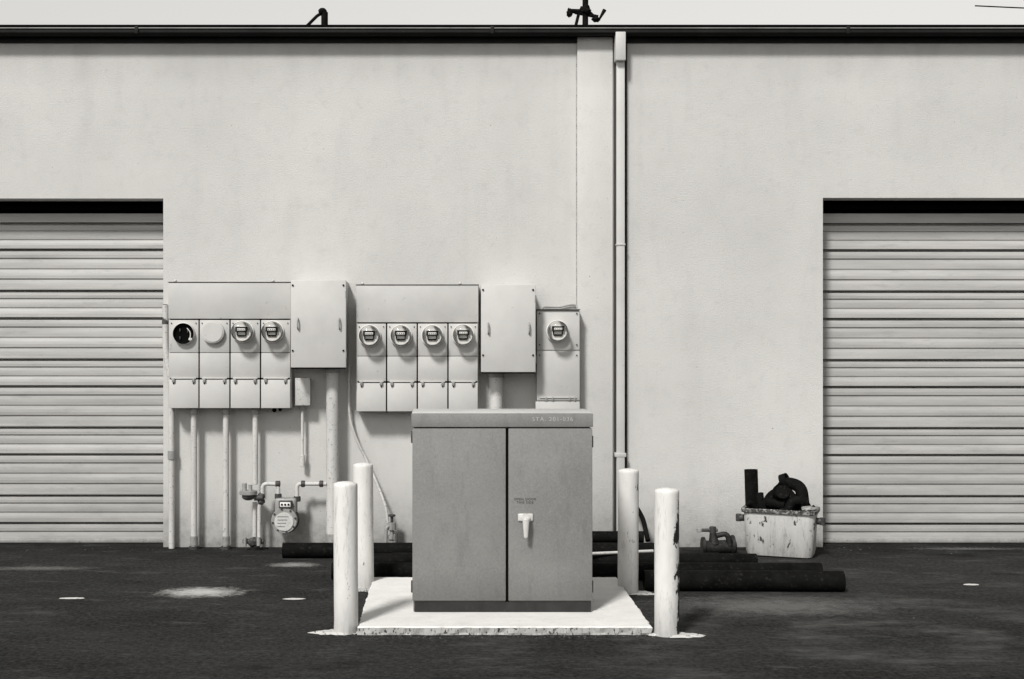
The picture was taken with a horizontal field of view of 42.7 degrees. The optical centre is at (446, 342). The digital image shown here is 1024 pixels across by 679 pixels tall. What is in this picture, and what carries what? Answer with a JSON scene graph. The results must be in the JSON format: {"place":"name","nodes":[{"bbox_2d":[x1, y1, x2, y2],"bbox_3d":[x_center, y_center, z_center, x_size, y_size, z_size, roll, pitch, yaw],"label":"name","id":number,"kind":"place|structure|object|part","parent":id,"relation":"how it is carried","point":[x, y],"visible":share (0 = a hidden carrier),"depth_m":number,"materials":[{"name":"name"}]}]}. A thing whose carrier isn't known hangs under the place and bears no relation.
{"place":"outdoors","nodes":[
{"label":"outdoors","id":0,"kind":"place"},
{"bbox_2d":[0,543,1023,678],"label":"asphalt ground","id":1,"kind":"structure","parent":0,"point":[134,624],"depth_m":7.98,"materials":[{"name":"black asphalt"}]},
{"bbox_2d":[14,567,62,569],"bbox_3d":[-3.138,1.743,10.057,1.200,0.001,0.280,0,0,0],"label":"dust stain","id":2,"kind":"object","parent":1,"relation":"on","point":[41,568],"visible":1,"depth_m":10.05,"materials":[{"name":"grey"}]},
{"bbox_2d":[59,597,83,598],"bbox_3d":[-2.556,1.746,8.906,0.179,0.001,0.061,0,0,0],"label":"paint mark","id":3,"kind":"object","parent":1,"relation":"on","point":[72,598],"visible":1,"depth_m":8.89,"materials":[{"name":"white paint"}]},
{"bbox_2d":[0,538,162,542],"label":"door bottom bar","id":4,"kind":"object","parent":1,"relation":"on","point":[81,540],"depth_m":11.37,"materials":[{"name":"white metal"}]},
{"bbox_2d":[162,304,175,548],"bbox_3d":[-2.359,0.714,11.090,0.117,2.072,0.068,0,0,0],"label":"conduit pipe","id":5,"kind":"object","parent":1,"relation":"on","point":[171,426],"visible":0.83,"depth_m":11.07,"materials":[{"name":"metal"}]},
{"bbox_2d":[189,409,198,549],"bbox_3d":[-2.138,1.162,11.050,0.084,1.196,0.086,0,0,0],"label":"conduit pipe","id":6,"kind":"object","parent":1,"relation":"on","point":[193,536],"visible":1,"depth_m":11.03,"materials":[{"name":"metal"}]},
{"bbox_2d":[166,588,233,595],"bbox_3d":[-1.714,1.746,9.115,0.840,0.001,0.520,0,0,0],"label":"dust stain","id":7,"kind":"object","parent":1,"relation":"on","point":[201,591],"visible":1,"depth_m":9.11,"materials":[{"name":"grey"}]},
{"bbox_2d":[221,409,230,549],"bbox_3d":[-1.867,1.162,11.050,0.082,1.196,0.084,0,0,0],"label":"conduit pipe","id":8,"kind":"object","parent":1,"relation":"on","point":[225,536],"visible":1,"depth_m":11.03,"materials":[{"name":"metal"}]},
{"bbox_2d":[251,408,281,549],"bbox_3d":[-1.526,1.157,11.050,0.264,1.206,0.080,0,0,0],"label":"conduit pipe","id":9,"kind":"object","parent":1,"relation":"on","point":[255,413],"visible":0.99,"depth_m":11.03,"materials":[{"name":"metal"}]},
{"bbox_2d":[239,480,326,546],"bbox_3d":[-1.376,1.457,10.966,0.729,0.586,0.168,0,0,0],"label":"gas meter","id":10,"kind":"object","parent":1,"relation":"on","point":[285,517],"visible":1,"depth_m":10.95,"materials":[{"name":"metal"}]},
{"bbox_2d":[273,563,311,566],"bbox_3d":[-1.197,1.745,10.234,0.560,0.001,0.320,0,0,0],"label":"dust stain","id":11,"kind":"object","parent":1,"relation":"on","point":[296,564],"visible":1,"depth_m":10.25,"materials":[{"name":"grey"}]},
{"bbox_2d":[284,598,304,599],"bbox_3d":[-1.037,1.746,8.884,0.164,0.001,0.064,0,0,0],"label":"paint mark","id":12,"kind":"object","parent":1,"relation":"on","point":[293,598],"visible":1,"depth_m":8.89,"materials":[{"name":"white paint"}]},
{"bbox_2d":[308,629,357,634],"bbox_3d":[-0.657,1.743,7.860,0.364,0.010,0.148,0,0,0],"label":"concrete spill","id":13,"kind":"object","parent":1,"relation":"on","point":[327,632],"visible":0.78,"depth_m":7.82,"materials":[{"name":"white concrete"}]},
{"bbox_2d":[333,481,357,634],"bbox_3d":[-0.608,1.304,7.880,0.151,0.931,0.149,0,0,0],"label":"bollard","id":14,"kind":"object","parent":1,"relation":"on","point":[345,512],"visible":0.99,"depth_m":7.82,"materials":[{"name":"paint"}]},
{"bbox_2d":[353,463,373,587],"bbox_3d":[-0.592,1.313,9.290,0.151,0.913,0.147,0,0,0],"label":"bollard","id":15,"kind":"object","parent":1,"relation":"on","point":[363,476],"visible":0.74,"depth_m":9.22,"materials":[{"name":"paint"}]},
{"bbox_2d":[358,588,369,591],"bbox_3d":[-0.590,1.743,9.221,0.244,0.010,0.163,0,0,0],"label":"concrete spill","id":16,"kind":"object","parent":1,"relation":"on","point":[363,589],"visible":0.32,"depth_m":9.18,"materials":[{"name":"white concrete"}]},
{"bbox_2d":[384,514,397,542],"bbox_3d":[-0.468,1.600,10.989,0.121,0.299,0.075,0,0,-8],"label":"hose bib","id":17,"kind":"object","parent":1,"relation":"on","point":[391,528],"visible":0.83,"depth_m":10.96,"materials":[{"name":"metal"}]},
{"bbox_2d":[282,543,653,557],"bbox_3d":[0.199,1.688,10.590,3.055,0.124,0.124,0,0,0],"label":"steel pipe","id":18,"kind":"object","parent":1,"relation":"on","point":[307,550],"visible":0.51,"depth_m":10.54,"materials":[{"name":"black metal"}]},
{"bbox_2d":[592,531,643,542],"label":"steel pipe","id":19,"kind":"object","parent":18,"relation":"on","point":[604,536],"visible":0.54,"depth_m":10.80,"materials":[{"name":"black metal"}]},
{"bbox_2d":[357,577,651,634],"bbox_3d":[0.347,1.730,8.628,1.780,0.060,1.665,0,0,0],"label":"concrete pad","id":20,"kind":"object","parent":1,"relation":"on","point":[388,608],"visible":0.73,"depth_m":8.03,"materials":[{"name":"white concrete"}]},
{"bbox_2d":[411,409,592,611],"bbox_3d":[0.350,1.071,8.439,1.152,1.251,0.612,0,0,0],"label":"utility cabinet","id":21,"kind":"object","parent":20,"relation":"on","point":[501,510],"visible":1,"depth_m":8.21,"materials":[{"name":"metal"}]},
{"bbox_3d":[0.078,1.084,8.218,0.587,1.084,0.016,0,0,0],"label":"door panel a","id":22,"kind":"part","parent":21,"relation":"part of","materials":[{"name":"paint"}]},
{"bbox_3d":[0.652,1.084,8.218,0.528,1.084,0.016,0,0,0],"label":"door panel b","id":23,"kind":"part","parent":21,"relation":"part of","materials":[{"name":"paint"}]},
{"bbox_2d":[0,43,1023,546],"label":"stucco walls","id":24,"kind":"structure","parent":1,"relation":"on","point":[400,163],"depth_m":11.15,"materials":[{"name":"white paint"}]},
{"bbox_2d":[0,214,162,537],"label":"roll up door","id":25,"kind":"structure","parent":24,"relation":"attached to","point":[81,392],"depth_m":11.41,"materials":[{"name":"white metal"}]},
{"bbox_2d":[0,201,162,204],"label":"door head void","id":26,"kind":"object","parent":24,"relation":"attached to","point":[81,202],"depth_m":11.61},
{"bbox_2d":[0,211,162,213],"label":"door back","id":27,"kind":"structure","parent":24,"relation":"attached to","point":[81,212],"depth_m":11.51,"materials":[{"name":"black metal"}]},
{"bbox_2d":[168,279,293,407],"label":"electric meter bank","id":28,"kind":"structure","parent":24,"relation":"attached to","point":[229,344],"depth_m":10.95,"materials":[{"name":"paint"}]},
{"bbox_2d":[295,378,310,465],"bbox_3d":[-1.215,0.678,11.080,0.127,0.750,0.136,0,0,0],"label":"junction box","id":29,"kind":"object","parent":24,"relation":"attached to","point":[302,393],"visible":1,"depth_m":11.01,"materials":[{"name":"white metal"}]},
{"bbox_2d":[291,280,347,542],"bbox_3d":[-1.058,0.618,10.956,0.462,2.264,0.384,0,0,0],"label":"electric switch box","id":30,"kind":"object","parent":24,"relation":"attached to","point":[319,324],"visible":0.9,"depth_m":10.80,"materials":[{"name":"paint"}]},
{"bbox_2d":[291,280,345,367],"bbox_3d":[-1.061,-0.151,10.811,0.457,0.724,0.026,0,0,0],"label":"door","id":31,"kind":"structure","parent":30,"relation":"in","point":[318,305],"depth_m":10.80,"materials":[{"name":"paint"}]},
{"bbox_2d":[348,368,388,522],"bbox_3d":[-0.656,0.867,11.057,0.373,1.302,0.067,0,0,18],"label":"grounding cable","id":32,"kind":"object","parent":30,"relation":"attached to","point":[362,451],"visible":0.91,"depth_m":11.08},
{"bbox_2d":[356,282,478,410],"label":"electric meter bank","id":33,"kind":"structure","parent":24,"relation":"attached to","point":[416,346],"depth_m":10.95,"materials":[{"name":"white metal"}]},
{"bbox_2d":[481,285,535,408],"bbox_3d":[0.512,0.637,10.956,0.457,2.226,0.384,0,0,0],"label":"electric switch box","id":34,"kind":"object","parent":24,"relation":"attached to","point":[508,328],"visible":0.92,"depth_m":10.80,"materials":[{"name":"white metal"}]},
{"bbox_2d":[481,285,535,371],"bbox_3d":[0.509,-0.114,10.811,0.451,0.724,0.026,0,0,0],"label":"door","id":35,"kind":"structure","parent":34,"relation":"in","point":[508,346],"depth_m":10.80,"materials":[{"name":"paint"}]},
{"bbox_2d":[0,37,1023,42],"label":"drip flashing","id":36,"kind":"object","parent":24,"relation":"attached to","point":[507,39],"visible":1,"depth_m":11.13,"materials":[{"name":"paint"}]},
{"bbox_2d":[0,29,1023,36],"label":"gutter trough","id":37,"kind":"object","parent":24,"relation":"attached to","point":[511,30],"visible":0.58,"depth_m":11.02,"materials":[{"name":"black metal"}]},
{"bbox_2d":[0,32,1023,34],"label":"gutter lower bead","id":38,"kind":"object","parent":37,"relation":"attached to","point":[510,33],"visible":1,"depth_m":11.01,"materials":[{"name":"black metal"}]},
{"bbox_2d":[0,25,1023,26],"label":"gutter top bead","id":39,"kind":"object","parent":37,"relation":"attached to","point":[512,25],"visible":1,"depth_m":11.00,"materials":[{"name":"grey metal"}]},
{"bbox_2d":[0,27,1023,28],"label":"gutter face bead","id":40,"kind":"object","parent":37,"relation":"attached to","point":[511,27],"visible":1,"depth_m":11.01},
{"bbox_2d":[846,26,849,33],"bbox_3d":[3.385,-2.633,11.012,0.030,0.064,0.016,0,0,0],"label":"gutter joint","id":41,"kind":"object","parent":37,"relation":"attached to","point":[847,29],"visible":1,"depth_m":11.00,"materials":[{"name":"black metal"}]},
{"bbox_2d":[535,304,579,408],"bbox_3d":[0.935,0.293,10.982,0.376,1.236,0.333,0,0,0],"label":"electric service panel","id":42,"kind":"object","parent":24,"relation":"attached to","point":[557,359],"visible":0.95,"depth_m":10.97,"materials":[{"name":"white metal"}]},
{"bbox_2d":[576,43,576,304],"bbox_3d":[1.108,-1.455,11.146,0.009,2.286,0.005,0,0,0],"label":"wall joint strip","id":43,"kind":"object","parent":24,"relation":"attached to","point":[576,173],"depth_m":11.14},
{"bbox_2d":[577,37,612,530],"bbox_3d":[1.263,-0.399,11.132,0.303,4.398,0.033,0,0,0],"label":"pilaster","id":44,"kind":"object","parent":24,"relation":"attached to","point":[595,180],"visible":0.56,"depth_m":11.12,"materials":[{"name":"paint"}]},
{"bbox_2d":[614,60,625,530],"bbox_3d":[1.486,-0.418,11.270,0.152,4.435,0.040,0,0,0],"label":"expansion joint","id":45,"kind":"object","parent":24,"relation":"attached to","point":[615,285],"depth_m":11.25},
{"bbox_2d":[614,452,625,456],"bbox_3d":[1.474,0.957,11.103,0.094,0.033,0.094,0,0,0],"label":"downspout strap","id":46,"kind":"object","parent":24,"relation":"attached to","point":[619,454],"visible":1,"depth_m":11.06,"materials":[{"name":"white metal"}]},
{"bbox_2d":[616,61,624,530],"bbox_3d":[1.475,-0.380,11.100,0.068,4.019,0.080,0,0,0],"label":"downspout","id":47,"kind":"object","parent":24,"relation":"attached to","point":[620,259],"visible":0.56,"depth_m":11.06,"materials":[{"name":"paint"}]},
{"bbox_2d":[614,32,625,62],"bbox_3d":[1.467,-2.498,11.075,0.086,0.239,0.139,0,0,0],"label":"downspout head","id":48,"kind":"object","parent":47,"relation":"attached to","point":[619,46],"visible":1,"depth_m":11.01},
{"bbox_2d":[639,508,649,541],"bbox_3d":[1.650,1.520,10.956,0.070,0.288,0.244,0,0,-19],"label":"hose","id":49,"kind":"object","parent":24,"relation":"attached to","point":[644,526],"visible":0.79,"depth_m":10.93,"materials":[{"name":"black rubber"}]},
{"bbox_2d":[823,214,1023,537],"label":"roll up door","id":50,"kind":"structure","parent":24,"relation":"attached to","point":[923,375],"depth_m":11.41,"materials":[{"name":"white metal"}]},
{"bbox_2d":[823,201,1023,203],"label":"door head void","id":51,"kind":"object","parent":24,"relation":"attached to","point":[923,202],"depth_m":11.61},
{"bbox_2d":[823,211,1023,213],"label":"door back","id":52,"kind":"structure","parent":24,"relation":"attached to","point":[923,212],"depth_m":11.51,"materials":[{"name":"black metal"}]},
{"bbox_2d":[14,547,1023,641],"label":"gravel grit","id":53,"kind":"object","parent":1,"relation":"on","point":[543,635],"visible":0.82,"depth_m":7.76,"materials":[{"name":"grey gravel"}]},
{"bbox_2d":[392,552,717,552],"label":"steel pipe","id":54,"kind":"object","parent":1,"relation":"on","point":[653,552],"visible":0.06,"depth_m":10.43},
{"bbox_2d":[374,553,757,562],"bbox_3d":[0.886,1.695,10.130,3.029,0.110,0.110,0,0,0],"label":"steel pipe","id":55,"kind":"object","parent":1,"relation":"on","point":[613,558],"visible":0.38,"depth_m":10.08,"materials":[{"name":"black metal"}]},
{"bbox_2d":[592,549,653,554],"bbox_3d":[1.359,1.628,10.115,0.515,0.023,0.024,0,0,-15],"label":"loose rod","id":56,"kind":"object","parent":55,"relation":"on","point":[616,552],"visible":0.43,"depth_m":10.09,"materials":[{"name":"white metal"}]},
{"bbox_2d":[331,563,822,579],"bbox_3d":[0.956,1.688,9.630,3.606,0.124,0.124,0,0,0],"label":"steel pipe","id":57,"kind":"object","parent":1,"relation":"on","point":[405,569],"visible":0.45,"depth_m":9.58,"materials":[{"name":"black metal"}]},
{"bbox_2d":[618,468,638,593],"bbox_3d":[1.268,1.326,9.130,0.148,0.887,0.147,0,0,0],"label":"bollard","id":58,"kind":"object","parent":1,"relation":"on","point":[628,521],"visible":0.94,"depth_m":9.07,"materials":[{"name":"paint"}]},
{"bbox_2d":[629,591,653,594],"bbox_3d":[1.339,1.743,9.092,0.257,0.010,0.146,0,0,0],"label":"concrete spill","id":59,"kind":"object","parent":1,"relation":"on","point":[642,593],"visible":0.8,"depth_m":9.04,"materials":[{"name":"white concrete"}]},
{"bbox_2d":[654,488,678,637],"bbox_3d":[1.316,1.320,7.810,0.149,0.900,0.150,0,0,0],"label":"bollard","id":60,"kind":"object","parent":1,"relation":"on","point":[666,562],"visible":0.98,"depth_m":7.75,"materials":[{"name":"paint"}]},
{"bbox_2d":[648,632,705,637],"bbox_3d":[1.370,1.743,7.790,0.350,0.010,0.149,0,0,0],"label":"concrete spill","id":61,"kind":"object","parent":1,"relation":"on","point":[685,635],"visible":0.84,"depth_m":7.75,"materials":[{"name":"white concrete"}]},
{"bbox_2d":[696,526,736,552],"bbox_3d":[2.216,1.633,10.750,0.332,0.235,0.161,0,0,-8],"label":"gate valve","id":62,"kind":"object","parent":1,"relation":"on","point":[713,543],"visible":0.92,"depth_m":10.71,"materials":[{"name":"metal"}]},
{"bbox_2d":[643,570,845,591],"bbox_3d":[2.086,1.678,9.185,1.394,0.144,0.144,0,0,1],"label":"steel pipe","id":63,"kind":"object","parent":1,"relation":"on","point":[743,580],"visible":0.84,"depth_m":9.12,"materials":[{"name":"black metal"}]},
{"bbox_2d":[695,599,864,614],"bbox_3d":[2.181,1.744,8.621,2.200,0.001,1.000,0,0,0],"label":"dust stain","id":64,"kind":"object","parent":1,"relation":"on","point":[778,605],"visible":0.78,"depth_m":8.62,"materials":[{"name":"grey"}]},
{"bbox_2d":[736,469,824,558],"bbox_3d":[2.745,1.405,10.731,0.716,0.694,0.378,0,0,22],"label":"scrap tub","id":65,"kind":"object","parent":1,"relation":"on","point":[780,519],"visible":0.99,"depth_m":10.62,"materials":[{"name":"metal"}]},
{"bbox_2d":[823,538,1023,542],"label":"door bottom bar","id":66,"kind":"object","parent":1,"relation":"on","point":[923,540],"depth_m":11.37,"materials":[{"name":"white metal"}]},
{"bbox_2d":[0,0,1023,24],"label":"sky","id":67,"kind":"structure","parent":0,"point":[12,12],"materials":[{"name":"white"}]},
{"bbox_2d":[975,5,1023,8],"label":"power line","id":68,"kind":"object","parent":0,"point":[998,6],"visible":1,"depth_m":20.14,"materials":[{"name":"metal"}]},
{"bbox_3d":[1.000,-2.520,18.225,33.980,0.070,13.810,0,0,0],"label":"flat roof","id":69,"kind":"object","parent":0,"visible":0},
{"bbox_2d":[306,8,327,24],"bbox_3d":[-1.143,-2.689,11.499,0.195,0.507,0.072,0,0,0],"label":"roof vent elbow","id":70,"kind":"object","parent":69,"relation":"on","point":[323,13],"visible":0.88,"depth_m":11.48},
{"bbox_2d":[566,0,605,24],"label":"roof mast mount","id":71,"kind":"object","parent":69,"relation":"on","point":[584,11],"visible":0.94,"depth_m":11.48,"materials":[{"name":"black metal"}]}
]}

